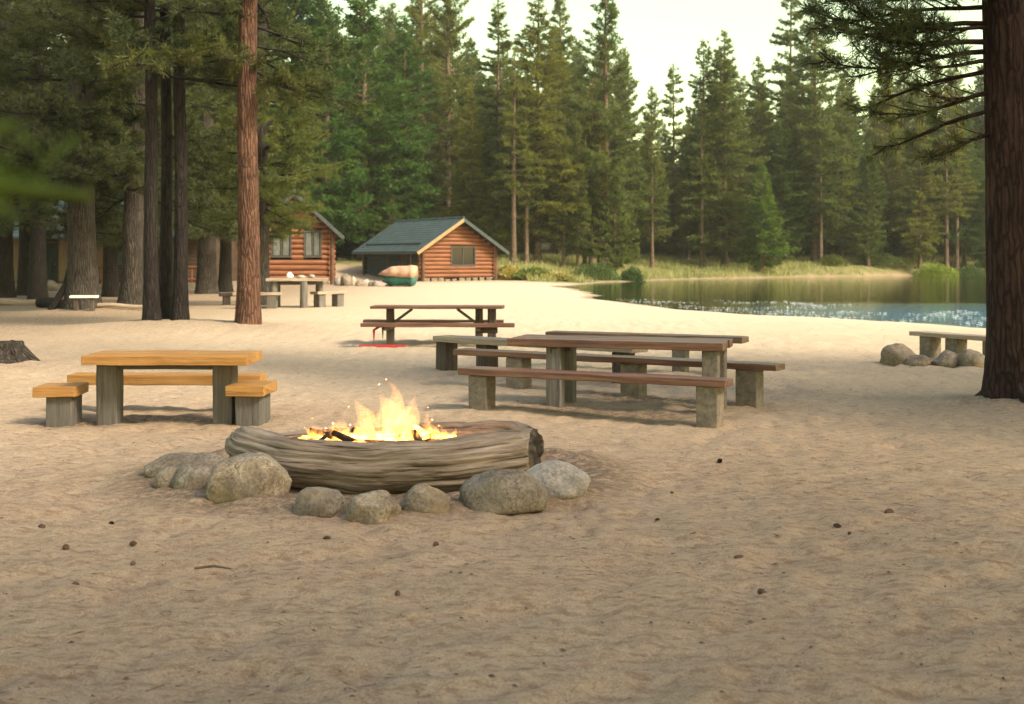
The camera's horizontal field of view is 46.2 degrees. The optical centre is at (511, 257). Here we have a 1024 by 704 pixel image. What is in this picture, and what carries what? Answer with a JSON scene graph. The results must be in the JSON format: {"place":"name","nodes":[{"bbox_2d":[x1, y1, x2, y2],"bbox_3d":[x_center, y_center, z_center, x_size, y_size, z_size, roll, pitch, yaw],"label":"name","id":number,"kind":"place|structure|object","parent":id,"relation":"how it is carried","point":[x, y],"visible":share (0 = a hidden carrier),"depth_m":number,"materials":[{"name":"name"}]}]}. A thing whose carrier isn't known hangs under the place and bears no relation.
{"place":"outdoors","nodes":[
{"label":"outdoors","id":0,"kind":"place"},
{"bbox_2d":[0,115,101,226],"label":"pine branch","id":1,"kind":"object","parent":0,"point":[12,187],"visible":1,"depth_m":0.88,"materials":[{"name":"green plant"}]},
{"bbox_2d":[12,0,983,162],"label":"sky","id":2,"kind":"structure","parent":0,"point":[657,34],"materials":[{"name":"white"}]},
{"bbox_2d":[0,224,1023,703],"bbox_3d":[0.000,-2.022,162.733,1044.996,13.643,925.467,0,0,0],"label":"sand ground","id":3,"kind":"structure","parent":0,"point":[948,440],"depth_m":7.20,"materials":[{"name":"sand"}]},
{"bbox_2d":[0,340,40,363],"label":"tree stump","id":4,"kind":"object","parent":3,"relation":"on","point":[12,351],"visible":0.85,"depth_m":18.20,"materials":[{"name":"wood"}]},
{"bbox_2d":[0,2,98,295],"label":"pine tree","id":5,"kind":"object","parent":3,"relation":"on","point":[23,269],"visible":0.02,"depth_m":51.68,"materials":[{"name":"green plant"}]},
{"bbox_2d":[0,0,113,297],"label":"pine tree","id":6,"kind":"object","parent":3,"relation":"on","point":[7,286],"visible":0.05,"depth_m":48.71,"materials":[{"name":"green plant"}]},
{"bbox_2d":[32,382,88,426],"bbox_3d":[-4.499,1.500,11.979,0.419,0.470,0.444,0,0,-2],"label":"stool","id":7,"kind":"object","parent":3,"relation":"on","point":[63,403],"visible":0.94,"depth_m":11.81,"materials":[{"name":"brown wood"}]},
{"bbox_2d":[0,0,123,298],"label":"pine tree","id":8,"kind":"object","parent":3,"relation":"on","point":[39,217],"visible":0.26,"depth_m":43.72,"materials":[{"name":"green plant"}]},
{"bbox_2d":[20,0,197,296],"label":"pine tree","id":9,"kind":"object","parent":3,"relation":"on","point":[110,286],"visible":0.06,"depth_m":49.71,"materials":[{"name":"green plant"}]},
{"bbox_2d":[0,0,227,308],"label":"pine tree","id":10,"kind":"object","parent":3,"relation":"on","point":[82,270],"visible":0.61,"depth_m":35.06,"materials":[{"name":"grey plant"}]},
{"bbox_2d":[0,0,237,304],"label":"pine tree","id":11,"kind":"object","parent":3,"relation":"on","point":[131,287],"visible":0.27,"depth_m":37.14,"materials":[{"name":"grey plant"}]},
{"bbox_2d":[13,200,237,288],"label":"lodge","id":12,"kind":"structure","parent":3,"relation":"on","point":[56,271],"depth_m":65.95,"materials":[{"name":"brown wood"}]},
{"bbox_2d":[46,244,56,281],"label":"door","id":13,"kind":"structure","parent":12,"relation":"in","point":[51,249],"depth_m":65.95,"materials":[{"name":"metal"}]},
{"bbox_2d":[9,0,270,320],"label":"pine tree","id":14,"kind":"object","parent":3,"relation":"on","point":[151,308],"visible":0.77,"depth_m":27.53,"materials":[{"name":"green plant"}]},
{"bbox_2d":[56,0,237,286],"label":"pine tree","id":15,"kind":"object","parent":3,"relation":"on","point":[193,170],"visible":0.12,"depth_m":51.42,"materials":[{"name":"green plant"}]},
{"bbox_2d":[67,372,266,384],"bbox_3d":[-3.720,1.494,12.979,2.093,0.486,0.328,0,0,1],"label":"bench","id":16,"kind":"object","parent":3,"relation":"on","point":[172,378],"visible":0.3,"depth_m":12.82,"materials":[{"name":"brown wood"}]},
{"bbox_2d":[144,452,195,477],"bbox_3d":[-2.482,1.558,8.950,0.520,0.212,0.360,0,0,-6],"label":"boulder","id":17,"kind":"object","parent":3,"relation":"on","point":[152,469],"visible":0.34,"depth_m":8.83,"materials":[{"name":"stone"}]},
{"bbox_2d":[81,350,262,425],"bbox_3d":[-3.386,1.358,12.022,1.634,0.816,0.679,0,0,1],"label":"picnic table","id":18,"kind":"object","parent":3,"relation":"on","point":[111,365],"visible":0.93,"depth_m":11.93,"materials":[{"name":"brown wood"}]},
{"bbox_2d":[41,0,312,318],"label":"pine tree","id":19,"kind":"object","parent":3,"relation":"on","point":[165,279],"visible":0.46,"depth_m":28.18,"materials":[{"name":"green plant"}]},
{"bbox_2d":[49,0,331,319],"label":"pine tree","id":20,"kind":"object","parent":3,"relation":"on","point":[180,304],"visible":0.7,"depth_m":27.72,"materials":[{"name":"green plant"}]},
{"bbox_2d":[172,452,226,489],"bbox_3d":[-2.189,1.538,8.550,0.437,0.274,0.420,0,0,-34],"label":"boulder","id":21,"kind":"object","parent":3,"relation":"on","point":[193,471],"visible":0.46,"depth_m":8.43,"materials":[{"name":"stone"}]},
{"bbox_2d":[156,0,314,293],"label":"pine tree","id":22,"kind":"object","parent":3,"relation":"on","point":[206,279],"visible":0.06,"depth_m":54.62,"materials":[{"name":"green plant"}]},
{"bbox_2d":[173,16,312,291],"bbox_3d":[-13.900,-7.757,58.032,7.057,19.564,8.634,0,0,-35],"label":"pine tree","id":23,"kind":"object","parent":3,"relation":"on","point":[225,283],"visible":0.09,"depth_m":57.70,"materials":[{"name":"green plant"}]},
{"bbox_2d":[205,452,291,503],"bbox_3d":[-1.814,1.506,8.223,0.547,0.329,0.448,0,0,-44],"label":"boulder","id":24,"kind":"object","parent":3,"relation":"on","point":[239,476],"visible":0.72,"depth_m":8.07,"materials":[{"name":"stone"}]},
{"bbox_2d":[225,380,276,425],"bbox_3d":[-2.600,1.494,12.001,0.392,0.482,0.525,0,0,4],"label":"stool","id":25,"kind":"object","parent":3,"relation":"on","point":[252,402],"visible":0.88,"depth_m":11.80,"materials":[{"name":"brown wood"}]},
{"bbox_2d":[186,1,347,305],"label":"pine tree","id":26,"kind":"object","parent":3,"relation":"on","point":[268,186],"visible":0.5,"depth_m":41.21,"materials":[{"name":"green plant"}]},
{"bbox_2d":[156,0,381,324],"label":"pine tree","id":27,"kind":"object","parent":3,"relation":"on","point":[248,303],"visible":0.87,"depth_m":27.16,"materials":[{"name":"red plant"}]},
{"bbox_2d":[267,0,321,206],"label":"fir tree","id":28,"kind":"object","parent":3,"relation":"on","point":[273,110],"visible":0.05,"depth_m":96.15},
{"bbox_2d":[266,278,327,307],"bbox_3d":[-7.076,1.207,39.581,2.022,1.069,1.235,0,0,-8],"label":"picnic table","id":29,"kind":"object","parent":3,"relation":"on","point":[276,283],"visible":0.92,"depth_m":39.07,"materials":[{"name":"grey wood"}]},
{"bbox_2d":[269,189,344,284],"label":"log cabin","id":30,"kind":"object","parent":3,"relation":"on","point":[308,252],"visible":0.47,"depth_m":72.68,"materials":[{"name":"wood"}]},
{"bbox_2d":[304,231,321,256],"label":"window","id":31,"kind":"structure","parent":30,"relation":"in","point":[312,240],"depth_m":72.79,"materials":[{"name":"grey glass"}]},
{"bbox_2d":[267,0,369,212],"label":"fir tree","id":32,"kind":"object","parent":3,"relation":"on","point":[301,13],"visible":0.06,"depth_m":103.71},
{"bbox_2d":[293,487,346,517],"bbox_3d":[-1.235,1.571,7.720,0.359,0.196,0.280,0,0,-6],"label":"boulder","id":33,"kind":"object","parent":3,"relation":"on","point":[322,502],"visible":0.79,"depth_m":7.64,"materials":[{"name":"stone"}]},
{"bbox_2d":[310,291,346,306],"bbox_3d":[-6.106,1.423,40.000,0.409,0.610,1.312,0,0,40],"label":"bench","id":34,"kind":"object","parent":3,"relation":"on","point":[320,298],"visible":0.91,"depth_m":39.76,"materials":[{"name":"grey wood"}]},
{"bbox_2d":[284,0,382,245],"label":"fir tree","id":35,"kind":"object","parent":3,"relation":"on","point":[343,142],"visible":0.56,"depth_m":95.98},
{"bbox_2d":[346,490,401,524],"bbox_3d":[-0.879,1.583,7.620,0.354,0.208,0.300,0,0,-11],"label":"boulder","id":36,"kind":"object","parent":3,"relation":"on","point":[374,507],"visible":0.84,"depth_m":7.52,"materials":[{"name":"stone"}]},
{"bbox_2d":[292,424,455,441],"bbox_3d":[-1.052,1.335,9.266,1.484,0.789,0.598,0,0,0],"label":"campfire","id":37,"kind":"object","parent":3,"relation":"on","point":[417,432],"visible":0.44,"depth_m":9.28,"materials":[{"name":"yellow"}]},
{"bbox_2d":[312,0,441,259],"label":"fir tree","id":38,"kind":"object","parent":3,"relation":"on","point":[372,24],"visible":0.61,"depth_m":98.86,"materials":[{"name":"plant"}]},
{"bbox_2d":[225,426,543,493],"bbox_3d":[-1.065,1.514,8.962,2.515,0.453,0.963,0,0,8],"label":"driftwood log","id":39,"kind":"object","parent":3,"relation":"on","point":[450,464],"visible":0.72,"depth_m":8.60,"materials":[{"name":"wood"}]},
{"bbox_2d":[369,4,400,192],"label":"fir tree","id":40,"kind":"object","parent":3,"relation":"on","point":[387,40],"visible":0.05,"depth_m":134.04,"materials":[{"name":"plant"}]},
{"bbox_2d":[368,191,407,237],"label":"young fir tree","id":41,"kind":"object","parent":3,"relation":"on","point":[390,219],"visible":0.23,"depth_m":98.06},
{"bbox_2d":[355,13,442,239],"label":"fir tree","id":42,"kind":"object","parent":3,"relation":"on","point":[402,55],"visible":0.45,"depth_m":102.53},
{"bbox_2d":[278,420,544,457],"bbox_3d":[-0.917,1.557,9.856,2.489,0.466,0.702,0,0,11],"label":"driftwood log","id":43,"kind":"object","parent":3,"relation":"on","point":[400,432],"visible":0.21,"depth_m":9.88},
{"bbox_2d":[379,0,469,213],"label":"pine tree","id":44,"kind":"object","parent":3,"relation":"on","point":[420,17],"visible":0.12,"depth_m":125.71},
{"bbox_2d":[400,484,449,512],"bbox_3d":[-0.567,1.567,7.800,0.338,0.200,0.280,0,0,0],"label":"boulder","id":45,"kind":"object","parent":3,"relation":"on","point":[423,498],"visible":0.83,"depth_m":7.71,"materials":[{"name":"stone"}]},
{"bbox_2d":[352,216,509,281],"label":"log cabin","id":46,"kind":"object","parent":3,"relation":"on","point":[461,248],"visible":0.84,"depth_m":84.51,"materials":[{"name":"wood"}]},
{"bbox_2d":[450,246,475,265],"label":"window","id":47,"kind":"structure","parent":46,"relation":"in","point":[460,255],"depth_m":84.09,"materials":[{"name":"grey glass"}]},
{"bbox_2d":[359,305,514,347],"bbox_3d":[-1.429,1.310,22.901,3.005,0.795,1.508,0,0,2],"label":"picnic table","id":48,"kind":"object","parent":3,"relation":"on","point":[489,326],"visible":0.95,"depth_m":22.58,"materials":[{"name":"red wood"}]},
{"bbox_2d":[409,0,487,218],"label":"pine tree","id":49,"kind":"object","parent":3,"relation":"on","point":[437,116],"visible":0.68,"depth_m":115.14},
{"bbox_2d":[438,83,497,239],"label":"fir tree","id":50,"kind":"object","parent":3,"relation":"on","point":[469,210],"visible":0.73,"depth_m":103.58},
{"bbox_2d":[426,66,510,235],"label":"fir tree","id":51,"kind":"object","parent":3,"relation":"on","point":[464,100],"visible":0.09,"depth_m":125.79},
{"bbox_2d":[462,0,527,255],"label":"pine tree","id":52,"kind":"object","parent":3,"relation":"on","point":[488,149],"visible":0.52,"depth_m":107.57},
{"bbox_2d":[459,469,547,514],"bbox_3d":[-0.053,1.533,7.950,0.593,0.286,0.460,0,0,-6],"label":"boulder","id":53,"kind":"object","parent":3,"relation":"on","point":[506,491],"visible":0.94,"depth_m":7.80,"materials":[{"name":"stone"}]},
{"bbox_2d":[1,333,1013,703],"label":"ground litter","id":54,"kind":"object","parent":3,"relation":"on","point":[543,573],"visible":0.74,"depth_m":5.62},
{"bbox_2d":[493,144,529,245],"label":"pine tree","id":55,"kind":"object","parent":3,"relation":"on","point":[507,223],"visible":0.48,"depth_m":101.63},
{"bbox_2d":[0,316,1023,703],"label":"pine needle litter","id":56,"kind":"object","parent":3,"relation":"on","point":[374,568],"visible":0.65,"depth_m":6.03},
{"bbox_2d":[486,47,547,264],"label":"pine tree","id":57,"kind":"object","parent":3,"relation":"on","point":[513,184],"visible":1,"depth_m":98.79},
{"bbox_2d":[509,75,545,262],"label":"pine tree","id":58,"kind":"object","parent":3,"relation":"on","point":[526,202],"visible":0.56,"depth_m":100.33,"materials":[{"name":"plant"}]},
{"bbox_2d":[474,0,591,264],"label":"fir tree","id":59,"kind":"object","parent":3,"relation":"on","point":[538,216],"visible":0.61,"depth_m":102.12,"materials":[{"name":"plant"}]},
{"bbox_2d":[433,335,647,382],"bbox_3d":[0.310,1.421,16.474,3.381,0.582,0.409,0,0,37],"label":"bench","id":60,"kind":"object","parent":3,"relation":"on","point":[446,358],"visible":0.56,"depth_m":16.95,"materials":[{"name":"grey wood"}]},
{"bbox_2d":[526,460,590,499],"bbox_3d":[0.312,1.534,8.350,0.478,0.251,0.400,0,0,17],"label":"boulder","id":61,"kind":"object","parent":3,"relation":"on","point":[559,479],"visible":0.77,"depth_m":8.21,"materials":[{"name":"stone"}]},
{"bbox_2d":[531,0,588,255],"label":"fir tree","id":62,"kind":"object","parent":3,"relation":"on","point":[559,11],"visible":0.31,"depth_m":121.46,"materials":[{"name":"plant"}]},
{"bbox_2d":[548,144,575,267],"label":"pine tree","id":63,"kind":"object","parent":3,"relation":"on","point":[564,217],"visible":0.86,"depth_m":100.86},
{"bbox_2d":[555,120,596,268],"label":"fir tree","id":64,"kind":"object","parent":3,"relation":"on","point":[578,245],"visible":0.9,"depth_m":100.72,"materials":[{"name":"plant"}]},
{"bbox_2d":[565,96,611,265],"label":"pine tree","id":65,"kind":"object","parent":3,"relation":"on","point":[586,129],"visible":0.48,"depth_m":102.74,"materials":[{"name":"plant"}]},
{"bbox_2d":[458,366,732,427],"bbox_3d":[0.802,1.456,12.361,2.946,0.550,0.308,0,0,26],"label":"bench","id":66,"kind":"object","parent":3,"relation":"on","point":[709,396],"visible":0.94,"depth_m":12.14,"materials":[{"name":"red wood"}]},
{"bbox_2d":[570,262,622,280],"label":"shrub","id":67,"kind":"object","parent":3,"relation":"on","point":[594,270],"visible":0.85,"depth_m":89.53,"materials":[{"name":"green plant"}]},
{"bbox_2d":[578,72,618,265],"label":"pine tree","id":68,"kind":"object","parent":3,"relation":"on","point":[590,91],"visible":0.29,"depth_m":104.32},
{"bbox_2d":[579,107,623,264],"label":"pine tree","id":69,"kind":"object","parent":3,"relation":"on","point":[602,135],"visible":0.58,"depth_m":102.85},
{"bbox_2d":[556,0,652,267],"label":"pine tree","id":70,"kind":"object","parent":3,"relation":"on","point":[611,126],"visible":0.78,"depth_m":104.13,"materials":[{"name":"plant"}]},
{"bbox_2d":[587,159,640,272],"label":"young fir tree","id":71,"kind":"object","parent":3,"relation":"on","point":[612,235],"visible":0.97,"depth_m":100.66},
{"bbox_2d":[453,348,784,407],"bbox_3d":[1.141,1.454,14.376,4.297,0.566,0.307,0,0,32],"label":"bench","id":72,"kind":"object","parent":3,"relation":"on","point":[749,383],"visible":0.81,"depth_m":14.06,"materials":[{"name":"red wood"}]},
{"bbox_2d":[507,334,732,409],"bbox_3d":[1.184,1.305,13.236,2.390,0.836,0.760,0,0,18],"label":"picnic table","id":73,"kind":"object","parent":3,"relation":"on","point":[561,352],"visible":0.81,"depth_m":13.09,"materials":[{"name":"red wood"}]},
{"bbox_2d":[593,49,653,254],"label":"fir tree","id":74,"kind":"object","parent":3,"relation":"on","point":[619,90],"visible":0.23,"depth_m":123.85,"materials":[{"name":"plant"}]},
{"bbox_2d":[609,46,646,242],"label":"pine tree","id":75,"kind":"object","parent":3,"relation":"on","point":[630,81],"visible":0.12,"depth_m":166.21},
{"bbox_2d":[545,330,748,371],"bbox_3d":[1.929,1.420,17.551,3.026,0.622,0.368,0,0,26],"label":"picnic table","id":76,"kind":"object","parent":3,"relation":"on","point":[685,354],"visible":0.27,"depth_m":17.27,"materials":[{"name":"red wood"}]},
{"bbox_2d":[631,120,669,268],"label":"pine tree","id":77,"kind":"object","parent":3,"relation":"on","point":[652,207],"visible":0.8,"depth_m":109.87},
{"bbox_2d":[625,85,678,264],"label":"pine tree","id":78,"kind":"object","parent":3,"relation":"on","point":[649,115],"visible":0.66,"depth_m":111.73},
{"bbox_2d":[655,63,685,255],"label":"pine tree","id":79,"kind":"object","parent":3,"relation":"on","point":[670,113],"visible":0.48,"depth_m":131.77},
{"bbox_2d":[667,119,699,261],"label":"fir tree","id":80,"kind":"object","parent":3,"relation":"on","point":[684,245],"visible":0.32,"depth_m":120.79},
{"bbox_2d":[676,95,722,268],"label":"pine tree","id":81,"kind":"object","parent":3,"relation":"on","point":[701,170],"visible":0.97,"depth_m":112.80,"materials":[{"name":"plant"}]},
{"bbox_2d":[666,39,739,262],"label":"fir tree","id":82,"kind":"object","parent":3,"relation":"on","point":[692,229],"visible":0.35,"depth_m":116.75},
{"bbox_2d":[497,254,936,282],"bbox_3d":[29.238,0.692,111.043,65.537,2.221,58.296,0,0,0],"label":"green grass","id":83,"kind":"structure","parent":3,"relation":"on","point":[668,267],"depth_m":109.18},
{"bbox_2d":[703,103,737,260],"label":"pine tree","id":84,"kind":"object","parent":3,"relation":"on","point":[718,201],"visible":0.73,"depth_m":113.47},
{"bbox_2d":[673,29,778,266],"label":"pine tree","id":85,"kind":"object","parent":3,"relation":"on","point":[727,94],"visible":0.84,"depth_m":113.23,"materials":[{"name":"plant"}]},
{"bbox_2d":[497,251,983,282],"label":"dry grass","id":86,"kind":"structure","parent":3,"relation":"on","point":[550,258],"depth_m":110.59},
{"bbox_2d":[728,55,794,249],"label":"fir tree","id":87,"kind":"object","parent":3,"relation":"on","point":[758,113],"visible":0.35,"depth_m":121.64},
{"bbox_2d":[731,161,800,271],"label":"young fir tree","id":88,"kind":"object","parent":3,"relation":"on","point":[760,231],"visible":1,"depth_m":109.46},
{"bbox_2d":[745,119,819,261],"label":"fir tree","id":89,"kind":"object","parent":3,"relation":"on","point":[777,148],"visible":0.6,"depth_m":118.33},
{"bbox_2d":[764,0,817,256],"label":"pine tree","id":90,"kind":"object","parent":3,"relation":"on","point":[785,38],"visible":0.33,"depth_m":127.73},
{"bbox_2d":[770,0,864,263],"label":"fir tree","id":91,"kind":"object","parent":3,"relation":"on","point":[799,141],"visible":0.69,"depth_m":119.97,"materials":[{"name":"plant"}]},
{"bbox_2d":[802,104,835,261],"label":"pine tree","id":92,"kind":"object","parent":3,"relation":"on","point":[815,173],"visible":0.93,"depth_m":117.84,"materials":[{"name":"plant"}]},
{"bbox_2d":[818,74,864,258],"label":"fir tree","id":93,"kind":"object","parent":3,"relation":"on","point":[845,129],"visible":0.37,"depth_m":125.53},
{"bbox_2d":[832,70,876,253],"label":"fir tree","id":94,"kind":"object","parent":3,"relation":"on","point":[852,97],"visible":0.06,"depth_m":146.70,"materials":[{"name":"plant"}]},
{"bbox_2d":[832,120,882,249],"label":"fir tree","id":95,"kind":"object","parent":3,"relation":"on","point":[856,140],"visible":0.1,"depth_m":137.54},
{"bbox_2d":[843,132,888,266],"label":"fir tree","id":96,"kind":"object","parent":3,"relation":"on","point":[870,231],"visible":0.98,"depth_m":117.61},
{"bbox_2d":[858,50,909,234],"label":"fir tree","id":97,"kind":"object","parent":3,"relation":"on","point":[890,133],"visible":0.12,"depth_m":143.58,"materials":[{"name":"plant"}]},
{"bbox_2d":[867,77,909,260],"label":"pine tree","id":98,"kind":"object","parent":3,"relation":"on","point":[889,209],"visible":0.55,"depth_m":127.60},
{"bbox_2d":[880,343,916,365],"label":"boulder","id":99,"kind":"object","parent":3,"relation":"on","point":[895,354],"visible":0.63,"depth_m":18.78,"materials":[{"name":"stone"}]},
{"bbox_2d":[888,67,925,249],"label":"fir tree","id":100,"kind":"object","parent":3,"relation":"on","point":[909,121],"visible":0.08,"depth_m":149.24,"materials":[{"name":"plant"}]},
{"bbox_2d":[795,0,1023,402],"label":"pine tree","id":101,"kind":"object","parent":3,"relation":"on","point":[1000,25],"visible":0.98,"depth_m":13.27,"materials":[{"name":"brown plant"}]},
{"bbox_2d":[891,103,950,268],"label":"fir tree","id":102,"kind":"object","parent":3,"relation":"on","point":[909,224],"visible":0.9,"depth_m":119.45,"materials":[{"name":"plant"}]},
{"bbox_2d":[893,115,972,261],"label":"fir tree","id":103,"kind":"object","parent":3,"relation":"on","point":[938,247],"visible":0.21,"depth_m":123.87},
{"bbox_2d":[912,262,959,275],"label":"shrub","id":104,"kind":"object","parent":3,"relation":"on","point":[941,270],"visible":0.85,"depth_m":117.40,"materials":[{"name":"green plant"}]},
{"bbox_2d":[926,88,964,266],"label":"pine tree","id":105,"kind":"object","parent":3,"relation":"on","point":[947,178],"visible":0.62,"depth_m":120.81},
{"bbox_2d":[909,331,985,357],"bbox_3d":[7.281,1.491,19.449,0.363,0.509,1.915,0,0,-27],"label":"bench","id":106,"kind":"object","parent":3,"relation":"on","point":[930,343],"visible":0.53,"depth_m":19.64,"materials":[{"name":"grey wood"}]},
{"bbox_2d":[934,104,984,269],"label":"pine tree","id":107,"kind":"object","parent":3,"relation":"on","point":[968,187],"visible":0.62,"depth_m":121.78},
{"bbox_2d":[937,88,984,266],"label":"fir tree","id":108,"kind":"object","parent":3,"relation":"on","point":[964,243],"visible":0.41,"depth_m":123.49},
{"bbox_2d":[957,349,984,366],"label":"boulder","id":109,"kind":"object","parent":3,"relation":"on","point":[968,357],"visible":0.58,"depth_m":18.24,"materials":[{"name":"stone"}]},
{"bbox_2d":[962,63,984,224],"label":"fir tree","id":110,"kind":"object","parent":3,"relation":"on","point":[977,120],"visible":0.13,"depth_m":156.67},
{"bbox_2d":[966,173,985,272],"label":"fir tree","id":111,"kind":"object","parent":3,"relation":"on","point":[978,254],"visible":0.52,"depth_m":121.91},
{"bbox_2d":[554,276,985,327],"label":"lake water","id":112,"kind":"structure","parent":0,"point":[897,298],"depth_m":55.53,"materials":[{"name":"liquid"}]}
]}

